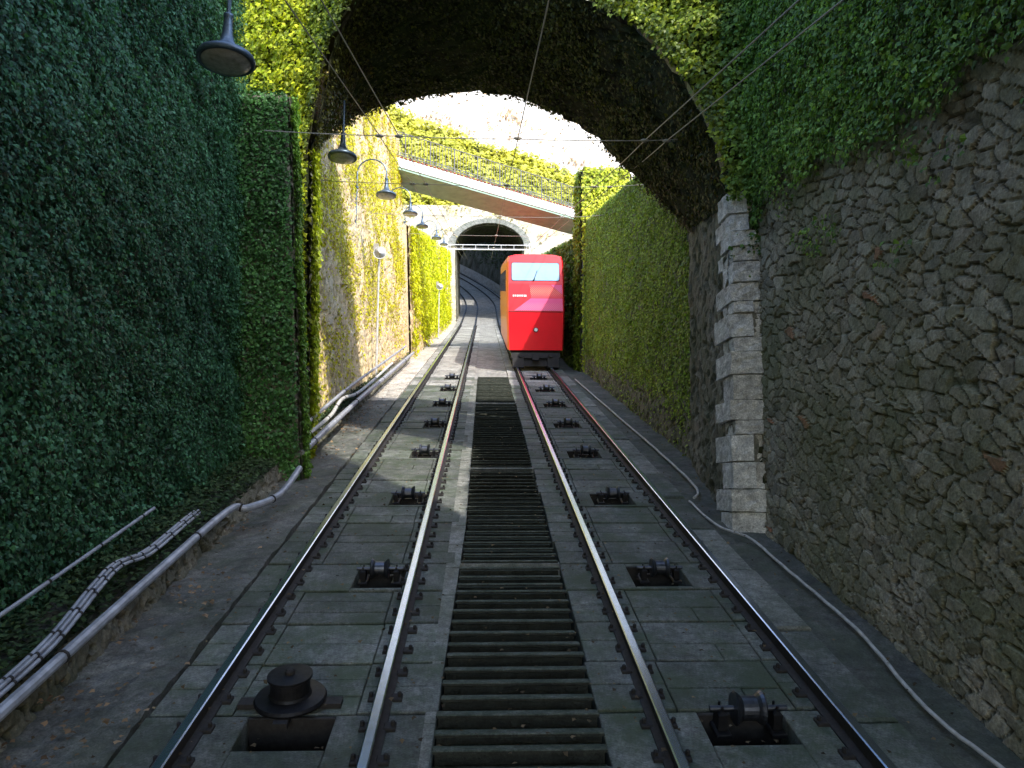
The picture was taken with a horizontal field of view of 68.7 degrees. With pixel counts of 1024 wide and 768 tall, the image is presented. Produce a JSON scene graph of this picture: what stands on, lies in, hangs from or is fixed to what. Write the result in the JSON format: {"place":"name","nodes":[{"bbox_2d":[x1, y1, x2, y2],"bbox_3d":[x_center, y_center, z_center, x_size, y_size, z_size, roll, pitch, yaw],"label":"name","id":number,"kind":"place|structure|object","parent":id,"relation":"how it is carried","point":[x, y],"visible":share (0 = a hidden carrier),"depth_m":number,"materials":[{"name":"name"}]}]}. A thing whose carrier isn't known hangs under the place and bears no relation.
{"place":"outdoors","nodes":[
{"label":"outdoors","id":0,"kind":"place"},
{"bbox_2d":[0,400,394,767],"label":"trackside path","id":1,"kind":"structure","parent":0,"point":[239,555],"depth_m":5.31,"materials":[{"name":"concrete"}]},
{"bbox_2d":[0,466,302,721],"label":"drain pipe","id":2,"kind":"object","parent":1,"relation":"on","point":[9,704],"visible":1,"depth_m":5.07,"materials":[{"name":"metal"}]},
{"bbox_2d":[0,517,191,691],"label":"cable bundle","id":3,"kind":"object","parent":2,"relation":"attached to","point":[76,614],"visible":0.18,"depth_m":4.71,"materials":[{"name":"plastic"}]},
{"bbox_2d":[0,509,198,689],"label":"cable bundle","id":4,"kind":"object","parent":2,"relation":"attached to","point":[20,669],"visible":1,"depth_m":4.87,"materials":[{"name":"plastic"}]},
{"bbox_2d":[0,512,200,697],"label":"cable bundle","id":5,"kind":"object","parent":2,"relation":"attached to","point":[38,660],"visible":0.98,"depth_m":4.81,"materials":[{"name":"plastic"}]},
{"bbox_2d":[0,379,409,767],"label":"leaf litter","id":6,"kind":"object","parent":1,"relation":"on","point":[52,737],"visible":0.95,"depth_m":4.50,"materials":[{"name":"plant"}]},
{"bbox_2d":[0,343,410,698],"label":"stone ledge","id":7,"kind":"object","parent":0,"point":[64,607],"visible":0.03,"depth_m":5.73,"materials":[{"name":"stone"}]},
{"bbox_2d":[0,0,233,617],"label":"retaining wall","id":8,"kind":"structure","parent":7,"relation":"on","point":[4,174],"depth_m":6.55,"materials":[{"name":"grey stone"}]},
{"bbox_2d":[0,507,155,617],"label":"wall conduit","id":9,"kind":"object","parent":8,"relation":"attached to","point":[49,581],"depth_m":5.10,"materials":[{"name":"metal"}]},
{"bbox_2d":[0,0,250,641],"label":"climbing ivy","id":10,"kind":"object","parent":8,"relation":"attached to","point":[60,378],"visible":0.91,"depth_m":6.51,"materials":[{"name":"green plant"}]},
{"bbox_2d":[196,0,255,76],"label":"street lamp","id":11,"kind":"object","parent":8,"relation":"attached to","point":[225,55],"visible":1,"depth_m":6.26,"materials":[{"name":"metal"}]},
{"bbox_2d":[230,93,303,480],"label":"wall buttress","id":12,"kind":"structure","parent":8,"relation":"attached to","point":[299,426],"depth_m":10.06,"materials":[{"name":"green stone"}]},
{"bbox_2d":[226,89,300,480],"bbox_3d":[-3.417,-1.349,9.939,1.410,5.463,0.238,0,-8,-2],"label":"climbing ivy","id":13,"kind":"object","parent":12,"relation":"attached to","point":[290,436],"visible":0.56,"depth_m":9.93,"materials":[{"name":"green plant"}]},
{"bbox_2d":[233,84,294,103],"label":"climbing ivy","id":14,"kind":"object","parent":12,"relation":"attached to","point":[267,90],"visible":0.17,"depth_m":10.48,"materials":[{"name":"green plant"}]},
{"bbox_2d":[289,94,313,479],"bbox_3d":[-2.875,-1.367,10.232,0.534,5.486,0.491,0,-8,-2],"label":"climbing ivy","id":15,"kind":"object","parent":12,"relation":"attached to","point":[295,116],"visible":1,"depth_m":10.15,"materials":[{"name":"green plant"}]},
{"bbox_2d":[299,352,413,454],"bbox_3d":[-3.026,-0.067,17.390,0.120,4.068,14.820,0,-8,-2],"label":"drain pipe","id":16,"kind":"object","parent":12,"relation":"attached to","point":[326,429],"visible":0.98,"depth_m":13.14,"materials":[{"name":"metal"}]},
{"bbox_2d":[0,369,386,702],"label":"leaf litter","id":17,"kind":"object","parent":7,"relation":"on","point":[35,641],"visible":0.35,"depth_m":6.08,"materials":[{"name":"plant"}]},
{"bbox_2d":[0,510,194,683],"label":"cable bundle","id":18,"kind":"object","parent":17,"relation":"on","point":[57,626],"visible":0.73,"depth_m":4.82,"materials":[{"name":"plastic"}]},
{"bbox_2d":[0,354,409,752],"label":"ledge kerb","id":19,"kind":"structure","parent":7,"relation":"on","point":[13,724],"depth_m":5.57,"materials":[{"name":"concrete"}]},
{"bbox_2d":[297,149,310,356],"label":"climbing ivy","id":20,"kind":"object","parent":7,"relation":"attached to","point":[304,164],"depth_m":11.19,"materials":[{"name":"green plant"}]},
{"bbox_2d":[307,146,324,458],"bbox_3d":[-3.360,-1.671,12.705,0.385,6.731,3.338,2,-8,-15],"label":"climbing ivy","id":21,"kind":"object","parent":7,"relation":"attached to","point":[315,269],"visible":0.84,"depth_m":11.30,"materials":[{"name":"green plant"}]},
{"bbox_2d":[373,243,385,375],"bbox_3d":[-3.320,-1.629,18.648,0.340,3.860,0.270,0,-8,-2],"label":"floodlight pole","id":22,"kind":"object","parent":7,"relation":"on","point":[379,253],"visible":0.88,"depth_m":18.74,"materials":[{"name":"white metal"}]},
{"bbox_2d":[368,300,461,401],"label":"trackside path","id":23,"kind":"structure","parent":0,"point":[409,370],"depth_m":22.29,"materials":[{"name":"concrete"}]},
{"bbox_2d":[402,225,449,358],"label":"retaining wall","id":24,"kind":"structure","parent":23,"relation":"on","point":[409,312],"depth_m":27.28,"materials":[{"name":"paint"}]},
{"bbox_2d":[403,205,427,228],"bbox_3d":[-3.977,-6.133,29.464,1.366,1.907,0.472,0,-8,-2],"label":"street lamp","id":25,"kind":"object","parent":24,"relation":"attached to","point":[422,225],"visible":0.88,"depth_m":29.46,"materials":[{"name":"metal"}]},
{"bbox_2d":[408,226,452,358],"bbox_3d":[-4.028,-5.282,41.046,0.658,12.740,27.648,0,-8,-2],"label":"climbing ivy","id":26,"kind":"object","parent":24,"relation":"attached to","point":[424,262],"visible":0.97,"depth_m":32.88,"materials":[{"name":"green plant"}]},
{"bbox_3d":[-1.056,-6.293,34.474,5.801,0.107,0.051,0,-8,-2],"label":"span wire","id":27,"kind":"object","parent":24,"relation":"attached to","visible":0},
{"bbox_2d":[321,0,465,255],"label":"overhead wire","id":28,"kind":"object","parent":27,"relation":"attached to","point":[374,93],"visible":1,"depth_m":6.90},
{"bbox_2d":[528,0,843,253],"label":"overhead wire","id":29,"kind":"object","parent":27,"relation":"attached to","point":[813,23],"visible":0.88,"depth_m":6.64,"materials":[{"name":"metal"}]},
{"bbox_2d":[436,282,442,338],"bbox_3d":[-3.588,-3.564,37.050,0.340,3.060,0.270,0,-8,-2],"label":"floodlight pole","id":30,"kind":"object","parent":23,"relation":"on","point":[439,286],"visible":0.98,"depth_m":37.09,"materials":[{"name":"white metal"}]},
{"bbox_2d":[418,380,476,767],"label":"edging slabs","id":31,"kind":"structure","parent":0,"point":[448,605],"depth_m":6.71,"materials":[{"name":"concrete"}]},
{"bbox_2d":[455,285,480,325],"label":"track bed","id":32,"kind":"object","parent":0,"point":[470,316],"visible":0.46,"depth_m":63.81,"materials":[{"name":"concrete"}]},
{"bbox_2d":[107,286,479,767],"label":"railway track","id":33,"kind":"structure","parent":32,"relation":"on","point":[368,725],"depth_m":5.46,"materials":[{"name":"concrete"}]},
{"bbox_2d":[237,663,342,729],"bbox_3d":[-1.304,1.786,4.394,0.600,0.230,0.460,0,7,-2],"label":"cable sheave","id":34,"kind":"object","parent":33,"relation":"on","point":[286,695],"visible":1,"depth_m":4.34,"materials":[{"name":"black metal"}]},
{"bbox_2d":[356,558,402,584],"bbox_3d":[-1.129,1.597,6.421,0.395,0.206,0.184,0,7,-2],"label":"cable roller","id":35,"kind":"object","parent":33,"relation":"attached to","point":[382,568],"visible":1,"depth_m":6.37,"materials":[{"name":"metal"}]},
{"bbox_2d":[391,486,424,503],"bbox_3d":[-1.216,1.296,8.800,0.395,0.206,0.184,0,7,-2],"label":"cable roller","id":36,"kind":"object","parent":33,"relation":"attached to","point":[407,494],"visible":1,"depth_m":8.75,"materials":[{"name":"metal"}]},
{"bbox_2d":[411,444,437,457],"bbox_3d":[-1.304,0.995,11.180,0.395,0.206,0.184,0,7,-2],"label":"cable roller","id":37,"kind":"object","parent":33,"relation":"attached to","point":[424,450],"visible":1,"depth_m":11.14,"materials":[{"name":"metal"}]},
{"bbox_2d":[424,417,445,427],"bbox_3d":[-1.391,0.694,13.559,0.395,0.206,0.184,0,7,-2],"label":"cable roller","id":38,"kind":"object","parent":33,"relation":"attached to","point":[435,422],"visible":0.99,"depth_m":13.51,"materials":[{"name":"metal"}]},
{"bbox_2d":[433,398,451,406],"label":"cable roller","id":39,"kind":"object","parent":33,"relation":"attached to","point":[442,401],"visible":0.98,"depth_m":15.89,"materials":[{"name":"metal"}]},
{"bbox_2d":[460,274,500,325],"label":"track bed","id":40,"kind":"object","parent":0,"point":[494,298],"visible":0.34,"depth_m":76.48,"materials":[{"name":"concrete"}]},
{"bbox_2d":[460,273,896,767],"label":"railway track","id":41,"kind":"structure","parent":40,"relation":"on","point":[662,708],"depth_m":5.43,"materials":[{"name":"concrete"}]},
{"bbox_2d":[500,254,564,368],"bbox_3d":[0.550,-2.849,27.454,1.798,5.955,9.286,0,-8,-2],"label":"funicular car","id":42,"kind":"object","parent":41,"relation":"on","point":[532,311],"visible":1,"depth_m":22.76,"materials":[{"name":"red paint"}]},
{"bbox_2d":[546,398,564,406],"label":"cable roller","id":43,"kind":"object","parent":41,"relation":"attached to","point":[555,401],"visible":0.94,"depth_m":15.98,"materials":[{"name":"metal"}]},
{"bbox_2d":[557,417,578,427],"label":"cable roller","id":44,"kind":"object","parent":41,"relation":"on","point":[566,421],"visible":0.98,"depth_m":13.60,"materials":[{"name":"metal"}]},
{"bbox_2d":[572,444,598,457],"bbox_3d":[1.105,1.007,11.270,0.395,0.206,0.184,0,7,-2],"label":"cable roller","id":45,"kind":"object","parent":41,"relation":"attached to","point":[585,451],"visible":0.98,"depth_m":11.23,"materials":[{"name":"metal"}]},
{"bbox_2d":[579,398,596,406],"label":"kerb block","id":46,"kind":"structure","parent":41,"relation":"on","point":[587,402],"depth_m":16.18,"materials":[{"name":"concrete"}]},
{"bbox_2d":[587,407,604,415],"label":"kerb block","id":47,"kind":"structure","parent":41,"relation":"on","point":[592,410],"depth_m":15.09,"materials":[{"name":"concrete"}]},
{"bbox_2d":[594,416,614,425],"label":"kerb block","id":48,"kind":"structure","parent":41,"relation":"on","point":[604,420],"depth_m":13.95,"materials":[{"name":"concrete"}]},
{"bbox_2d":[596,486,628,503],"bbox_3d":[1.192,1.308,8.890,0.395,0.206,0.184,0,7,-2],"label":"cable roller","id":49,"kind":"object","parent":41,"relation":"on","point":[612,494],"visible":1,"depth_m":8.85,"materials":[{"name":"metal"}]},
{"bbox_2d":[603,426,628,439],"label":"kerb block","id":50,"kind":"structure","parent":41,"relation":"on","point":[615,432],"depth_m":12.71,"materials":[{"name":"concrete"}]},
{"bbox_2d":[615,440,643,455],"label":"kerb block","id":51,"kind":"structure","parent":41,"relation":"on","point":[628,447],"depth_m":11.58,"materials":[{"name":"concrete"}]},
{"bbox_2d":[629,456,660,473],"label":"kerb block","id":52,"kind":"structure","parent":41,"relation":"on","point":[644,464],"depth_m":10.47,"materials":[{"name":"concrete"}]},
{"bbox_2d":[637,558,682,583],"bbox_3d":[1.280,1.609,6.511,0.395,0.206,0.184,0,7,-2],"label":"cable roller","id":53,"kind":"object","parent":41,"relation":"attached to","point":[657,567],"visible":1,"depth_m":6.47,"materials":[{"name":"metal"}]},
{"bbox_2d":[644,474,684,498],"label":"kerb block","id":54,"kind":"structure","parent":41,"relation":"on","point":[664,486],"depth_m":9.29,"materials":[{"name":"concrete"}]},
{"bbox_2d":[666,499,714,529],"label":"kerb block","id":55,"kind":"structure","parent":41,"relation":"on","point":[683,508],"depth_m":8.15,"materials":[{"name":"concrete"}]},
{"bbox_2d":[693,530,751,569],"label":"kerb block","id":56,"kind":"structure","parent":41,"relation":"on","point":[727,556],"depth_m":7.06,"materials":[{"name":"concrete"}]},
{"bbox_2d":[709,690,787,738],"bbox_3d":[1.360,1.887,4.331,0.447,0.233,0.208,0,7,-2],"label":"cable roller","id":57,"kind":"object","parent":41,"relation":"attached to","point":[740,709],"visible":1,"depth_m":4.28,"materials":[{"name":"metal"}]},
{"bbox_2d":[727,570,810,631],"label":"kerb block","id":58,"kind":"structure","parent":41,"relation":"on","point":[780,613],"depth_m":5.85,"materials":[{"name":"concrete"}]},
{"bbox_2d":[781,631,897,723],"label":"kerb block","id":59,"kind":"structure","parent":41,"relation":"on","point":[846,687],"depth_m":4.71,"materials":[{"name":"concrete"}]},
{"bbox_2d":[860,723,941,767],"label":"kerb block","id":60,"kind":"structure","parent":41,"relation":"on","point":[902,745],"depth_m":4.04,"materials":[{"name":"concrete"}]},
{"bbox_2d":[460,280,506,379],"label":"concrete walkway","id":61,"kind":"structure","parent":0,"point":[490,362],"depth_m":32.66,"materials":[{"name":"concrete"}]},
{"bbox_2d":[398,115,572,204],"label":"grassy bank","id":62,"kind":"structure","parent":0,"point":[471,160],"depth_m":60.48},
{"bbox_2d":[386,104,575,205],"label":"bank shrubs","id":63,"kind":"object","parent":62,"relation":"on","point":[537,165],"visible":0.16,"depth_m":59.87,"materials":[{"name":"green plant"}]},
{"bbox_2d":[460,272,1023,767],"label":"trackside path","id":64,"kind":"structure","parent":0,"point":[844,642],"depth_m":5.49,"materials":[{"name":"concrete"}]},
{"bbox_2d":[460,264,499,294],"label":"walkway parapet","id":65,"kind":"structure","parent":64,"relation":"on","point":[485,281],"depth_m":87.08,"materials":[{"name":"concrete"}]},
{"bbox_2d":[446,242,529,321],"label":"cable gantry","id":66,"kind":"object","parent":64,"relation":"on","point":[526,249],"visible":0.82,"depth_m":49.95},
{"bbox_2d":[1,379,1021,767],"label":"leaf litter","id":67,"kind":"object","parent":64,"relation":"on","point":[501,587],"visible":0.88,"depth_m":5.50,"materials":[{"name":"plant"}]},
{"bbox_2d":[578,168,629,371],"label":"wall pier","id":68,"kind":"structure","parent":64,"relation":"on","point":[582,275],"depth_m":23.69,"materials":[{"name":"grey stone"}]},
{"bbox_2d":[571,168,582,371],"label":"climbing ivy","id":69,"kind":"object","parent":68,"relation":"attached to","point":[576,276],"visible":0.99,"depth_m":23.75,"materials":[{"name":"green plant"}]},
{"bbox_2d":[580,165,631,371],"bbox_3d":[2.964,-3.567,23.328,1.757,6.800,0.411,0,-8,-2],"label":"climbing ivy","id":70,"kind":"object","parent":68,"relation":"attached to","point":[600,190],"visible":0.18,"depth_m":23.62,"materials":[{"name":"green plant"}]},
{"bbox_2d":[575,379,698,498],"bbox_3d":[2.035,0.610,14.740,0.210,3.082,11.404,0,-8,-2],"label":"ground cable","id":71,"kind":"object","parent":64,"relation":"on","point":[675,466],"visible":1,"depth_m":11.55,"materials":[{"name":"rubber"}]},
{"bbox_2d":[584,179,692,457],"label":"retaining wall","id":72,"kind":"structure","parent":64,"relation":"on","point":[646,415],"depth_m":14.02,"materials":[{"name":"grey stone"}]},
{"bbox_2d":[320,180,643,187],"bbox_3d":[-0.395,-3.672,13.749,6.201,0.107,0.051,0,-8,-2],"label":"span wire","id":73,"kind":"object","parent":72,"relation":"attached to","point":[426,184],"visible":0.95,"depth_m":13.72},
{"bbox_2d":[376,213,600,217],"bbox_3d":[-0.560,-4.412,19.600,6.101,0.107,0.051,0,-8,-2],"label":"span wire","id":74,"kind":"object","parent":72,"relation":"attached to","point":[499,216],"visible":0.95,"depth_m":19.59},
{"bbox_2d":[284,0,463,258],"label":"overhead wire","id":75,"kind":"object","parent":74,"relation":"attached to","point":[349,93],"visible":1,"depth_m":6.86,"materials":[{"name":"metal"}]},
{"bbox_2d":[491,0,549,257],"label":"overhead wire","id":76,"kind":"object","parent":74,"relation":"attached to","point":[528,93],"visible":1,"depth_m":6.80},
{"bbox_2d":[529,0,799,247],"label":"overhead wire","id":77,"kind":"object","parent":74,"relation":"attached to","point":[767,28],"visible":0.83,"depth_m":6.74,"materials":[{"name":"metal"}]},
{"bbox_2d":[583,176,690,456],"bbox_3d":[2.500,-1.967,17.263,0.308,7.930,11.622,0,-8,-2],"label":"climbing ivy","id":78,"kind":"object","parent":72,"relation":"attached to","point":[609,322],"visible":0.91,"depth_m":15.18,"materials":[{"name":"green plant"}]},
{"bbox_2d":[688,500,1004,767],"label":"ground cable","id":79,"kind":"object","parent":64,"relation":"on","point":[926,707],"visible":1,"depth_m":5.06,"materials":[{"name":"plastic"}]},
{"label":"ground","id":80,"kind":"structure","parent":0,"visible":0},
{"bbox_2d":[307,70,406,419],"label":"retaining wall","id":81,"kind":"structure","parent":80,"relation":"on","point":[342,302],"depth_m":17.17,"materials":[{"name":"paint"}]},
{"bbox_2d":[311,362,392,434],"bbox_3d":[-3.016,0.088,15.092,0.072,2.662,9.551,0,-8,-2],"label":"wall conduit","id":82,"kind":"object","parent":81,"relation":"attached to","point":[327,418],"depth_m":12.93,"materials":[{"name":"metal"}]},
{"bbox_2d":[309,66,407,409],"bbox_3d":[-3.653,-4.068,19.706,0.593,11.785,13.433,0,-8,-2],"label":"climbing ivy","id":83,"kind":"object","parent":81,"relation":"attached to","point":[382,208],"visible":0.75,"depth_m":18.25,"materials":[{"name":"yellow plant"}]},
{"bbox_2d":[310,345,406,421],"bbox_3d":[-3.139,-0.302,17.090,0.072,3.735,13.442,0,-8,-2],"label":"wall conduit","id":84,"kind":"object","parent":81,"relation":"attached to","point":[330,402],"depth_m":13.98,"materials":[{"name":"metal"}]},
{"bbox_2d":[355,159,395,226],"bbox_3d":[-3.366,-4.267,17.363,1.366,2.007,0.472,0,-8,-2],"label":"street lamp","id":85,"kind":"object","parent":81,"relation":"attached to","point":[386,193],"visible":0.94,"depth_m":17.37,"materials":[{"name":"metal"}]},
{"bbox_2d":[392,187,417,216],"bbox_3d":[-3.702,-5.385,23.967,1.366,1.907,0.472,0,-8,-2],"label":"street lamp","id":86,"kind":"object","parent":81,"relation":"attached to","point":[410,212],"visible":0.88,"depth_m":23.98,"materials":[{"name":"metal"}]},
{"bbox_2d":[395,131,574,234],"bbox_3d":[-0.301,-7.511,29.159,11.306,1.584,1.582,5,-9,-34],"label":"footbridge","id":87,"kind":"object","parent":81,"relation":"attached to","point":[479,194],"visible":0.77,"depth_m":28.18,"materials":[{"name":"concrete"}]},
{"bbox_2d":[402,205,572,321],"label":"tunnel portal","id":88,"kind":"object","parent":80,"relation":"on","point":[484,226],"visible":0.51,"depth_m":54.93,"materials":[{"name":"stone"}]},
{"bbox_2d":[460,242,514,284],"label":"retaining wall","id":89,"kind":"structure","parent":80,"relation":"on","point":[490,271],"depth_m":88.30,"materials":[{"name":"grey stone"}]},
{"bbox_2d":[463,242,514,269],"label":"climbing ivy","id":90,"kind":"object","parent":89,"relation":"attached to","point":[501,255],"visible":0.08,"depth_m":83.78,"materials":[{"name":"green plant"}]},
{"bbox_2d":[239,0,767,532],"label":"arched bridge","id":91,"kind":"structure","parent":80,"relation":"on","point":[727,402],"depth_m":9.75,"materials":[{"name":"stone"}]},
{"bbox_2d":[234,0,312,150],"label":"climbing ivy","id":92,"kind":"object","parent":91,"relation":"attached to","point":[253,34],"visible":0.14,"depth_m":11.66,"materials":[{"name":"green plant"}]},
{"bbox_2d":[328,100,356,163],"bbox_3d":[-2.759,-4.150,12.262,0.472,1.036,0.472,0,-8,-2],"label":"street lamp","id":93,"kind":"object","parent":91,"relation":"hanging from","point":[342,154],"visible":0.94,"depth_m":12.16,"materials":[{"name":"metal"}]},
{"bbox_2d":[264,130,677,142],"bbox_3d":[-0.236,-3.127,9.436,5.701,0.107,0.051,0,-8,-2],"label":"span wire","id":94,"kind":"object","parent":91,"relation":"attached to","point":[517,138],"visible":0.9,"depth_m":9.42,"materials":[{"name":"metal"}]},
{"bbox_2d":[297,0,734,199],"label":"climbing ivy","id":95,"kind":"object","parent":91,"relation":"attached to","point":[696,13],"visible":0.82,"depth_m":8.76,"materials":[{"name":"green plant"}]},
{"bbox_2d":[311,0,725,233],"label":"climbing ivy","id":96,"kind":"object","parent":91,"relation":"attached to","point":[549,85],"visible":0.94,"depth_m":11.35,"materials":[{"name":"green plant"}]},
{"bbox_2d":[717,0,764,201],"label":"climbing ivy","id":97,"kind":"object","parent":91,"relation":"attached to","point":[736,177],"visible":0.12,"depth_m":8.37,"materials":[{"name":"green plant"}]},
{"bbox_2d":[727,200,761,258],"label":"climbing ivy","id":98,"kind":"object","parent":91,"relation":"attached to","point":[757,236],"visible":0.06,"depth_m":8.18,"materials":[{"name":"green plant"}]},
{"bbox_2d":[396,91,634,178],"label":"rampart wall","id":99,"kind":"structure","parent":80,"relation":"on","point":[534,115],"depth_m":69.58,"materials":[{"name":"stone"}]},
{"bbox_2d":[403,92,631,177],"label":"climbing ivy","id":100,"kind":"object","parent":99,"relation":"attached to","point":[490,127],"visible":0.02,"depth_m":69.44,"materials":[{"name":"green plant"}]},
{"bbox_2d":[432,377,611,767],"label":"stairway","id":101,"kind":"object","parent":80,"relation":"on","point":[554,698],"visible":1,"depth_m":5.29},
{"bbox_2d":[470,468,533,481],"bbox_3d":[-0.138,1.270,10.209,0.860,0.263,0.048,0,-8,-2],"label":"crossbeam","id":102,"kind":"object","parent":101,"relation":"on","point":[500,470],"visible":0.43,"depth_m":10.20,"materials":[{"name":"metal"}]},
{"bbox_2d":[460,562,559,582],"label":"stair step","id":103,"kind":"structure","parent":101,"relation":"on","point":[510,565],"depth_m":6.66,"materials":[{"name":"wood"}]},
{"bbox_2d":[755,0,1023,760],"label":"retaining wall","id":104,"kind":"structure","parent":80,"relation":"on","point":[893,433],"depth_m":5.12,"materials":[{"name":"stone"}]},
{"bbox_2d":[721,0,1023,287],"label":"climbing ivy","id":105,"kind":"object","parent":104,"relation":"attached to","point":[795,123],"visible":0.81,"depth_m":6.03,"materials":[{"name":"green plant"}]},
{"bbox_3d":[1.798,-4.696,39.863,0.694,12.660,30.044,0,-8,-2],"label":"retaining wall","id":106,"kind":"object","parent":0,"visible":0},
{"bbox_2d":[541,239,575,367],"bbox_3d":[1.464,-4.664,39.824,0.550,12.812,30.317,0,-8,-2],"label":"climbing ivy","id":107,"kind":"object","parent":106,"relation":"attached to","point":[564,250],"visible":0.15,"depth_m":25.94,"materials":[{"name":"green plant"}]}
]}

